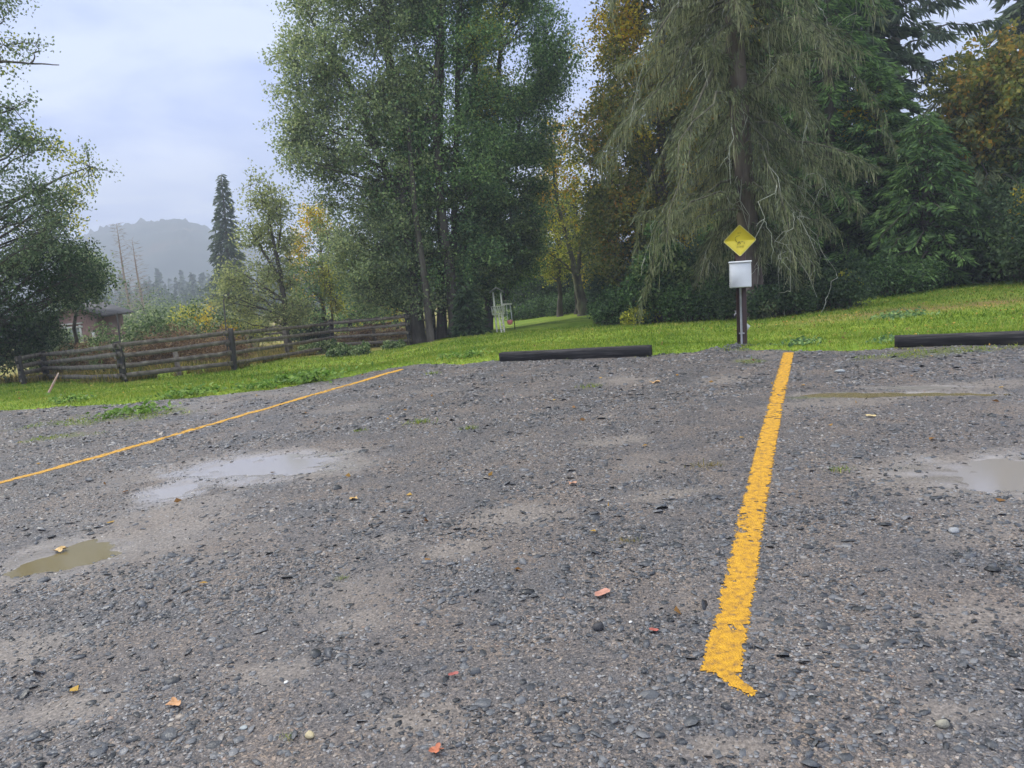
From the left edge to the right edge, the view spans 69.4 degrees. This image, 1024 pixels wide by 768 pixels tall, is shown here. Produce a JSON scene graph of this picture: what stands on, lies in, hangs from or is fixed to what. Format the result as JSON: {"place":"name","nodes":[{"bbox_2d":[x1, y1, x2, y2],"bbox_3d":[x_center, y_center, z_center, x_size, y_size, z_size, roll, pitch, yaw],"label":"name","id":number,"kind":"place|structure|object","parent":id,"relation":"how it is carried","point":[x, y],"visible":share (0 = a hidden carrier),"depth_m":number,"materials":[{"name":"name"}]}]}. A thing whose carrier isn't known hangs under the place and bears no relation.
{"place":"outdoors","nodes":[
{"label":"outdoors","id":0,"kind":"place"},
{"bbox_2d":[0,218,317,302],"bbox_3d":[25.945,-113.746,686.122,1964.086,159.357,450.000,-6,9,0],"label":"hills","id":1,"kind":"structure","parent":0,"point":[170,248],"depth_m":574.66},
{"bbox_2d":[0,335,406,383],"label":"paddock grass","id":2,"kind":"structure","parent":0,"point":[8,379],"depth_m":23.68,"materials":[{"name":"green plant"}]},
{"bbox_2d":[0,0,1018,262],"label":"sky","id":3,"kind":"structure","parent":0,"point":[171,91],"materials":[{"name":"white"}]},
{"bbox_2d":[0,342,1023,767],"bbox_3d":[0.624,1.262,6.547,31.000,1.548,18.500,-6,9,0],"label":"gravel lot","id":4,"kind":"structure","parent":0,"point":[188,531],"depth_m":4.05,"materials":[{"name":"grey gravel"}]},
{"bbox_2d":[3,539,121,577],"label":"puddle","id":5,"kind":"object","parent":4,"relation":"on","point":[88,552],"visible":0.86,"depth_m":4.80,"materials":[{"name":"brown liquid"}]},
{"bbox_2d":[85,398,181,419],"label":"weed","id":6,"kind":"object","parent":4,"relation":"on","point":[141,409],"visible":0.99,"depth_m":10.38,"materials":[{"name":"green plant"}]},
{"bbox_2d":[151,477,214,498],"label":"puddle","id":7,"kind":"object","parent":4,"relation":"on","point":[169,492],"visible":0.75,"depth_m":6.24,"materials":[{"name":"grey liquid"}]},
{"bbox_2d":[182,454,327,477],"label":"puddle","id":8,"kind":"object","parent":4,"relation":"on","point":[285,464],"visible":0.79,"depth_m":6.78,"materials":[{"name":"grey liquid"}]},
{"bbox_2d":[0,352,793,696],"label":"painted line","id":9,"kind":"object","parent":4,"relation":"on","point":[724,654],"visible":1,"depth_m":3.88,"materials":[{"name":"yellow paint"}]},
{"bbox_2d":[3,344,1017,442],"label":"gravel weeds","id":10,"kind":"object","parent":4,"relation":"on","point":[130,415],"visible":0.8,"depth_m":10.12,"materials":[{"name":"green plant"}]},
{"bbox_2d":[499,345,651,361],"bbox_3d":[0.986,-0.480,11.953,2.535,0.176,0.186,-2,10,23],"label":"parking timber","id":11,"kind":"object","parent":4,"relation":"on","point":[613,352],"visible":0.87,"depth_m":11.82,"materials":[{"name":"black wood"}]},
{"bbox_2d":[802,392,1010,397],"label":"puddle","id":12,"kind":"object","parent":4,"relation":"on","point":[861,395],"visible":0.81,"depth_m":7.24,"materials":[{"name":"brown liquid"}]},
{"bbox_2d":[863,386,970,389],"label":"puddle","id":13,"kind":"object","parent":4,"relation":"on","point":[920,387],"visible":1,"depth_m":7.45,"materials":[{"name":"grey liquid"}]},
{"bbox_2d":[894,330,1023,347],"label":"parking timber","id":14,"kind":"object","parent":4,"relation":"on","point":[1007,338],"visible":0.84,"depth_m":9.60,"materials":[{"name":"black wood"}]},
{"bbox_2d":[946,457,1023,498],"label":"puddle","id":15,"kind":"object","parent":4,"relation":"on","point":[995,475],"visible":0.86,"depth_m":4.71,"materials":[{"name":"grey liquid"}]},
{"bbox_2d":[0,274,1023,409],"bbox_3d":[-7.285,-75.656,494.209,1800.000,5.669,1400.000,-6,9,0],"label":"ground","id":16,"kind":"structure","parent":0,"point":[573,320],"depth_m":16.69,"materials":[{"name":"green plant"}]},
{"bbox_2d":[23,315,82,369],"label":"green bush","id":17,"kind":"object","parent":16,"relation":"on","point":[72,342],"visible":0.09,"depth_m":29.67,"materials":[{"name":"green plant"}]},
{"bbox_2d":[0,193,117,381],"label":"cedar tree","id":18,"kind":"object","parent":16,"relation":"on","point":[20,339],"visible":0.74,"depth_m":22.51,"materials":[{"name":"green plant"}]},
{"bbox_2d":[0,0,124,293],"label":"alder tree","id":19,"kind":"object","parent":16,"relation":"on","point":[37,191],"visible":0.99,"depth_m":20.13,"materials":[{"name":"green plant"}]},
{"bbox_2d":[45,392,96,403],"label":"weed","id":20,"kind":"object","parent":16,"relation":"on","point":[73,397],"visible":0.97,"depth_m":12.43,"materials":[{"name":"green plant"}]},
{"bbox_2d":[29,236,125,348],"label":"tree","id":21,"kind":"object","parent":16,"relation":"on","point":[113,275],"visible":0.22,"depth_m":26.54,"materials":[{"name":"green plant"}]},
{"bbox_2d":[31,340,145,374],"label":"fern bank","id":22,"kind":"structure","parent":16,"relation":"on","point":[112,360],"depth_m":24.70,"materials":[{"name":"green plant"}]},
{"bbox_2d":[44,301,133,350],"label":"shed","id":23,"kind":"structure","parent":16,"relation":"on","point":[109,315],"depth_m":34.60,"materials":[{"name":"wood"}]},
{"bbox_2d":[60,322,83,341],"bbox_3d":[-20.473,-2.318,34.541,1.030,1.030,0.070,-5,9,0],"label":"window frame","id":24,"kind":"structure","parent":23,"relation":"in","point":[78,328],"depth_m":34.49,"materials":[{"name":"wood"}]},
{"bbox_2d":[78,321,135,361],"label":"bramble","id":25,"kind":"object","parent":16,"relation":"on","point":[105,336],"visible":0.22,"depth_m":27.82,"materials":[{"name":"green plant"}]},
{"bbox_2d":[109,223,143,321],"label":"larch tree","id":26,"kind":"object","parent":16,"relation":"on","point":[125,284],"visible":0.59,"depth_m":60.81,"materials":[{"name":"brown plant"}]},
{"bbox_2d":[120,238,161,312],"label":"larch tree","id":27,"kind":"object","parent":16,"relation":"on","point":[137,274],"visible":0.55,"depth_m":62.80,"materials":[{"name":"plant"}]},
{"bbox_2d":[103,274,187,337],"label":"green bush","id":28,"kind":"object","parent":16,"relation":"on","point":[145,310],"visible":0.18,"depth_m":47.42,"materials":[{"name":"green plant"}]},
{"bbox_2d":[115,304,208,356],"bbox_3d":[-13.684,-1.879,28.863,3.660,2.548,2.821,-6,9,0],"label":"bramble","id":29,"kind":"object","parent":16,"relation":"on","point":[159,325],"visible":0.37,"depth_m":28.43,"materials":[{"name":"green plant"}]},
{"bbox_2d":[123,322,229,368],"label":"fern bank","id":30,"kind":"structure","parent":16,"relation":"on","point":[163,345],"depth_m":24.62,"materials":[{"name":"green plant"}]},
{"bbox_2d":[123,283,235,333],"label":"green bush","id":31,"kind":"object","parent":16,"relation":"on","point":[212,313],"visible":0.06,"depth_m":69.18,"materials":[{"name":"green plant"}]},
{"bbox_2d":[142,382,227,399],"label":"weed","id":32,"kind":"object","parent":16,"relation":"on","point":[197,389],"visible":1,"depth_m":11.82,"materials":[{"name":"green plant"}]},
{"bbox_2d":[166,299,217,332],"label":"autumn bush","id":33,"kind":"object","parent":16,"relation":"on","point":[181,311],"visible":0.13,"depth_m":39.29,"materials":[{"name":"yellow plant"}]},
{"bbox_2d":[176,298,249,354],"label":"bramble","id":34,"kind":"object","parent":16,"relation":"on","point":[220,323],"visible":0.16,"depth_m":30.69,"materials":[{"name":"green plant"}]},
{"bbox_2d":[14,313,425,383],"bbox_3d":[-7.508,-1.705,28.889,6.763,2.621,22.034,-1,10,26],"label":"rail fence","id":35,"kind":"object","parent":16,"relation":"on","point":[120,356],"visible":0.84,"depth_m":20.59,"materials":[{"name":"brown wood"}]},
{"bbox_2d":[17,332,425,383],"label":"rank grass","id":36,"kind":"structure","parent":16,"relation":"on","point":[135,378],"depth_m":20.89,"materials":[{"name":"green plant"}]},
{"bbox_2d":[1,247,446,337],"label":"distant wood","id":37,"kind":"object","parent":16,"relation":"on","point":[190,287],"visible":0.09,"depth_m":224.41,"materials":[{"name":"green plant"}]},
{"bbox_2d":[193,322,255,361],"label":"fern bank","id":38,"kind":"structure","parent":16,"relation":"on","point":[242,346],"depth_m":25.84,"materials":[{"name":"plant"}]},
{"bbox_2d":[201,174,263,323],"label":"fir tree","id":39,"kind":"object","parent":16,"relation":"on","point":[229,251],"visible":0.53,"depth_m":75.51,"materials":[{"name":"green plant"}]},
{"bbox_2d":[224,303,281,347],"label":"willow bush","id":40,"kind":"object","parent":16,"relation":"on","point":[258,335],"visible":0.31,"depth_m":39.36,"materials":[{"name":"green plant"}]},
{"bbox_2d":[198,158,322,349],"bbox_3d":[-10.889,-5.128,31.203,5.098,8.469,4.265,-6,9,0],"label":"willow tree","id":41,"kind":"object","parent":16,"relation":"on","point":[285,314],"visible":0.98,"depth_m":31.19,"materials":[{"name":"green plant"}]},
{"bbox_2d":[221,374,301,389],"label":"weed","id":42,"kind":"object","parent":16,"relation":"on","point":[259,384],"visible":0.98,"depth_m":11.87,"materials":[{"name":"green plant"}]},
{"bbox_2d":[242,361,373,385],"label":"weed","id":43,"kind":"object","parent":16,"relation":"on","point":[308,376],"visible":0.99,"depth_m":12.09,"materials":[{"name":"green plant"}]},
{"bbox_2d":[280,301,336,343],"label":"dark bush","id":44,"kind":"object","parent":16,"relation":"on","point":[305,338],"visible":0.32,"depth_m":37.43,"materials":[{"name":"green plant"}]},
{"bbox_2d":[297,338,336,354],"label":"bramble","id":45,"kind":"object","parent":16,"relation":"on","point":[325,345],"visible":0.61,"depth_m":28.78,"materials":[{"name":"green plant"}]},
{"bbox_2d":[305,213,352,341],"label":"birch tree","id":46,"kind":"object","parent":16,"relation":"on","point":[335,303],"visible":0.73,"depth_m":33.27,"materials":[{"name":"green plant"}]},
{"bbox_2d":[245,307,435,345],"bbox_3d":[-9.060,-2.764,37.904,18.170,2.031,4.172,2,12,38],"label":"rail fence","id":47,"kind":"object","parent":16,"relation":"on","point":[433,317],"visible":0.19,"depth_m":37.34,"materials":[{"name":"brown wood"}]},
{"bbox_2d":[280,200,404,335],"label":"mixed tree","id":48,"kind":"object","parent":16,"relation":"on","point":[302,269],"visible":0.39,"depth_m":36.75,"materials":[{"name":"green plant"}]},
{"bbox_2d":[325,340,371,356],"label":"bramble","id":49,"kind":"object","parent":16,"relation":"on","point":[342,350],"visible":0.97,"depth_m":23.76,"materials":[{"name":"green plant"}]},
{"bbox_2d":[253,0,459,343],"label":"cottonwood tree","id":50,"kind":"object","parent":16,"relation":"on","point":[383,18],"visible":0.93,"depth_m":28.09,"materials":[{"name":"green plant"}]},
{"bbox_2d":[335,320,406,341],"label":"fern bank","id":51,"kind":"structure","parent":16,"relation":"on","point":[391,337],"depth_m":34.75,"materials":[{"name":"plant"}]},
{"bbox_2d":[314,288,436,334],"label":"green bush","id":52,"kind":"object","parent":16,"relation":"on","point":[335,318],"visible":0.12,"depth_m":43.18,"materials":[{"name":"green plant"}]},
{"bbox_2d":[380,339,405,349],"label":"bramble","id":53,"kind":"object","parent":16,"relation":"on","point":[392,344],"visible":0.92,"depth_m":25.86,"materials":[{"name":"green plant"}]},
{"bbox_2d":[298,22,538,341],"bbox_3d":[-4.034,-7.563,28.267,7.938,12.434,7.625,3,12,41],"label":"tree","id":54,"kind":"object","parent":16,"relation":"on","point":[428,310],"visible":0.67,"depth_m":28.12,"materials":[{"name":"green plant"}]},
{"bbox_2d":[318,4,553,336],"bbox_3d":[-3.367,-8.116,28.829,9.049,13.136,7.768,-13,12,-39],"label":"tree","id":55,"kind":"object","parent":16,"relation":"on","point":[441,214],"visible":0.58,"depth_m":29.05,"materials":[{"name":"green plant"}]},
{"bbox_2d":[355,0,531,338],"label":"alder tree","id":56,"kind":"object","parent":16,"relation":"on","point":[482,85],"visible":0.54,"depth_m":28.87,"materials":[{"name":"green plant"}]},
{"bbox_2d":[338,140,550,312],"bbox_3d":[-2.969,-5.818,31.045,9.258,8.484,5.625,-4,9,10],"label":"vine maple","id":57,"kind":"object","parent":16,"relation":"on","point":[518,223],"visible":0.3,"depth_m":29.87,"materials":[{"name":"green plant"}]},
{"bbox_2d":[436,347,496,360],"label":"weed","id":58,"kind":"object","parent":16,"relation":"on","point":[468,354],"visible":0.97,"depth_m":13.35,"materials":[{"name":"green plant"}]},
{"bbox_2d":[447,283,492,337],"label":"spruce tree","id":59,"kind":"object","parent":16,"relation":"on","point":[466,319],"visible":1,"depth_m":27.22,"materials":[{"name":"green plant"}]},
{"bbox_2d":[489,287,515,332],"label":"play tower","id":60,"kind":"structure","parent":16,"relation":"on","point":[495,310],"depth_m":27.88,"materials":[{"name":"wood"}]},
{"bbox_2d":[480,291,536,316],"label":"dark bush","id":61,"kind":"object","parent":16,"relation":"on","point":[503,303],"visible":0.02,"depth_m":55.25,"materials":[{"name":"green plant"}]},
{"bbox_2d":[0,282,1023,690],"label":"leaf litter","id":62,"kind":"object","parent":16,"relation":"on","point":[582,420],"visible":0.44,"depth_m":9.58,"materials":[{"name":"brown plant"}]},
{"bbox_2d":[445,0,591,329],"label":"alder tree","id":63,"kind":"object","parent":16,"relation":"on","point":[547,51],"visible":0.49,"depth_m":30.89,"materials":[{"name":"green plant"}]},
{"bbox_2d":[504,293,570,320],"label":"ivy bush","id":64,"kind":"object","parent":16,"relation":"on","point":[534,308],"visible":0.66,"depth_m":41.87,"materials":[{"name":"green plant"}]},
{"bbox_2d":[513,243,573,309],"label":"understory bush","id":65,"kind":"object","parent":16,"relation":"on","point":[540,290],"visible":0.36,"depth_m":44.95,"materials":[{"name":"green plant"}]},
{"bbox_2d":[519,115,603,316],"bbox_3d":[2.666,-8.421,37.934,5.206,10.402,4.644,0,11,32],"label":"maple tree","id":66,"kind":"object","parent":16,"relation":"on","point":[559,276],"visible":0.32,"depth_m":37.76,"materials":[{"name":"green plant"}]},
{"bbox_2d":[537,148,600,315],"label":"forked maple","id":67,"kind":"object","parent":16,"relation":"on","point":[580,294],"visible":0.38,"depth_m":34.51,"materials":[{"name":"green plant"}]},
{"bbox_2d":[543,287,598,316],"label":"ivy bush","id":68,"kind":"object","parent":16,"relation":"on","point":[568,301],"visible":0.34,"depth_m":40.38,"materials":[{"name":"green plant"}]},
{"bbox_2d":[561,236,598,304],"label":"understory bush","id":69,"kind":"object","parent":16,"relation":"on","point":[571,285],"visible":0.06,"depth_m":44.40,"materials":[{"name":"green plant"}]},
{"bbox_2d":[584,283,633,325],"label":"ivy bush","id":70,"kind":"object","parent":16,"relation":"on","point":[612,310],"visible":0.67,"depth_m":24.02,"materials":[{"name":"green plant"}]},
{"bbox_2d":[583,250,635,314],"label":"understory bush","id":71,"kind":"object","parent":16,"relation":"on","point":[595,289],"visible":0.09,"depth_m":30.22,"materials":[{"name":"green plant"}]},
{"bbox_2d":[620,297,660,325],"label":"yellow bush","id":72,"kind":"object","parent":16,"relation":"on","point":[629,316],"visible":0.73,"depth_m":22.04,"materials":[{"name":"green plant"}]},
{"bbox_2d":[617,119,684,268],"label":"hemlock tree","id":73,"kind":"object","parent":16,"relation":"on","point":[643,171],"visible":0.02,"depth_m":38.41,"materials":[{"name":"green plant"}]},
{"bbox_2d":[549,0,767,290],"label":"bigleaf maple","id":74,"kind":"object","parent":16,"relation":"on","point":[606,215],"visible":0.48,"depth_m":27.32,"materials":[{"name":"green plant"}]},
{"bbox_2d":[617,220,703,323],"bbox_3d":[4.364,-3.325,22.249,2.525,3.174,2.278,-6,9,0],"label":"salmonberry bush","id":75,"kind":"object","parent":16,"relation":"on","point":[630,295],"visible":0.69,"depth_m":21.86,"materials":[{"name":"green plant"}]},
{"bbox_2d":[624,233,734,315],"bbox_3d":[5.864,-3.804,25.805,4.007,2.993,2.971,-6,9,0],"label":"understory bush","id":76,"kind":"object","parent":16,"relation":"on","point":[692,256],"visible":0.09,"depth_m":25.35,"materials":[{"name":"green plant"}]},
{"bbox_2d":[652,275,728,322],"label":"evergreen bush","id":77,"kind":"object","parent":16,"relation":"on","point":[675,302],"visible":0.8,"depth_m":21.07,"materials":[{"name":"green plant"}]},
{"bbox_2d":[654,31,769,264],"bbox_3d":[10.512,-13.818,37.966,8.573,18.347,8.259,-10,10,-24],"label":"hemlock tree","id":78,"kind":"object","parent":16,"relation":"on","point":[703,205],"visible":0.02,"depth_m":37.93,"materials":[{"name":"green plant"}]},
{"bbox_2d":[693,283,735,320],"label":"evergreen bush","id":79,"kind":"object","parent":16,"relation":"on","point":[724,307],"visible":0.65,"depth_m":20.56,"materials":[{"name":"green plant"}]},
{"bbox_2d":[687,230,774,287],"bbox_3d":[7.640,-4.262,26.863,2.971,2.993,4.007,-10,10,-24],"label":"understory bush","id":80,"kind":"object","parent":16,"relation":"on","point":[727,275],"visible":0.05,"depth_m":26.04,"materials":[{"name":"green plant"}]},
{"bbox_2d":[724,225,755,343],"bbox_3d":[3.510,-1.392,11.349,0.468,2.059,0.244,-1,11,20],"label":"sign post","id":81,"kind":"object","parent":16,"relation":"on","point":[739,240],"visible":0.98,"depth_m":11.24,"materials":[{"name":"metal"}]},
{"bbox_2d":[588,0,908,325],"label":"mossy spruce","id":82,"kind":"object","parent":16,"relation":"on","point":[732,79],"visible":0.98,"depth_m":18.74,"materials":[{"name":"green plant"}]},
{"bbox_2d":[693,0,846,256],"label":"hemlock tree","id":83,"kind":"object","parent":16,"relation":"on","point":[787,122],"visible":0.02,"depth_m":31.19,"materials":[{"name":"green plant"}]},
{"bbox_2d":[734,274,823,320],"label":"evergreen bush","id":84,"kind":"object","parent":16,"relation":"on","point":[767,303],"visible":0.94,"depth_m":18.77,"materials":[{"name":"green plant"}]},
{"bbox_2d":[757,335,826,346],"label":"weed","id":85,"kind":"object","parent":16,"relation":"on","point":[796,341],"visible":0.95,"depth_m":10.91,"materials":[{"name":"green plant"}]},
{"bbox_2d":[762,224,838,291],"bbox_3d":[9.406,-4.302,25.796,3.807,2.843,2.822,-4,9,8],"label":"understory bush","id":86,"kind":"object","parent":16,"relation":"on","point":[775,274],"visible":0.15,"depth_m":25.24,"materials":[{"name":"green plant"}]},
{"bbox_2d":[794,210,854,281],"bbox_3d":[11.399,-4.962,26.648,3.268,3.292,4.408,2,12,40],"label":"understory bush","id":87,"kind":"object","parent":16,"relation":"on","point":[826,249],"visible":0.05,"depth_m":25.33,"materials":[{"name":"green plant"}]},
{"bbox_2d":[753,0,912,276],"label":"hemlock tree","id":88,"kind":"object","parent":16,"relation":"on","point":[828,96],"visible":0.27,"depth_m":24.39,"materials":[{"name":"green plant"}]},
{"bbox_2d":[808,253,882,310],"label":"evergreen bush","id":89,"kind":"object","parent":16,"relation":"on","point":[847,289],"visible":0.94,"depth_m":18.78,"materials":[{"name":"green plant"}]},
{"bbox_2d":[835,80,900,154],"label":"yellow maple","id":90,"kind":"object","parent":16,"relation":"on","point":[853,110],"visible":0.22,"depth_m":24.24,"materials":[{"name":"green plant"}]},
{"bbox_2d":[812,0,932,195],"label":"hemlock tree","id":91,"kind":"object","parent":16,"relation":"on","point":[917,58],"visible":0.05,"depth_m":33.17,"materials":[{"name":"green plant"}]},
{"bbox_2d":[813,66,966,285],"bbox_3d":[12.178,-6.629,24.222,4.955,7.231,5.314,-6,9,0],"label":"hemlock tree","id":92,"kind":"object","parent":16,"relation":"on","point":[893,96],"visible":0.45,"depth_m":23.74,"materials":[{"name":"green plant"}]},
{"bbox_2d":[840,247,953,296],"bbox_3d":[11.059,-3.248,21.495,3.327,1.471,2.328,-6,9,0],"label":"evergreen bush","id":93,"kind":"object","parent":16,"relation":"on","point":[897,278],"visible":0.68,"depth_m":21.04,"materials":[{"name":"green plant"}]},
{"bbox_2d":[846,195,947,268],"bbox_3d":[13.560,-4.980,24.715,4.608,3.442,3.417,-3,10,16],"label":"understory bush","id":94,"kind":"object","parent":16,"relation":"on","point":[879,242],"visible":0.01,"depth_m":24.39,"materials":[{"name":"green plant"}]},
{"bbox_2d":[857,306,940,319],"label":"weed","id":95,"kind":"object","parent":16,"relation":"on","point":[899,314],"visible":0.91,"depth_m":14.73,"materials":[{"name":"green plant"}]},
{"bbox_2d":[820,0,1012,138],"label":"fir tree","id":96,"kind":"object","parent":16,"relation":"on","point":[937,33],"visible":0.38,"depth_m":33.74,"materials":[{"name":"green plant"}]},
{"bbox_2d":[860,111,1014,290],"bbox_3d":[12.836,-5.398,22.520,4.647,5.613,4.648,-6,9,0],"label":"hemlock tree","id":97,"kind":"object","parent":16,"relation":"on","point":[942,161],"visible":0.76,"depth_m":21.96,"materials":[{"name":"green plant"}]},
{"bbox_2d":[907,72,1023,274],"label":"hemlock tree","id":98,"kind":"object","parent":16,"relation":"on","point":[1006,120],"visible":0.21,"depth_m":22.73,"materials":[{"name":"green plant"}]},
{"bbox_2d":[916,16,1023,208],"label":"orange maple","id":99,"kind":"object","parent":16,"relation":"on","point":[995,69],"visible":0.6,"depth_m":22.70,"materials":[{"name":"green plant"}]},
{"bbox_2d":[925,248,1017,285],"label":"evergreen bush","id":100,"kind":"object","parent":16,"relation":"on","point":[951,281],"visible":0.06,"depth_m":22.21,"materials":[{"name":"green plant"}]},
{"bbox_2d":[936,170,1023,282],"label":"understory bush","id":101,"kind":"object","parent":16,"relation":"on","point":[978,253],"visible":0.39,"depth_m":21.34,"materials":[{"name":"green plant"}]},
{"bbox_2d":[963,57,1023,216],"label":"hemlock tree","id":102,"kind":"object","parent":16,"relation":"on","point":[1013,166],"visible":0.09,"depth_m":22.98,"materials":[{"name":"green plant"}]},
{"bbox_2d":[979,0,1023,70],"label":"fir tree","id":103,"kind":"object","parent":16,"relation":"on","point":[1014,11],"visible":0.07,"depth_m":39.74,"materials":[{"name":"green plant"}]},
{"bbox_2d":[980,182,1023,284],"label":"understory bush","id":104,"kind":"object","parent":16,"relation":"on","point":[1014,248],"visible":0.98,"depth_m":19.90,"materials":[{"name":"green plant"}]},
{"bbox_2d":[984,184,1023,281],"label":"yellow maple","id":105,"kind":"object","parent":16,"relation":"on","point":[992,222],"visible":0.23,"depth_m":20.85,"materials":[{"name":"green plant"}]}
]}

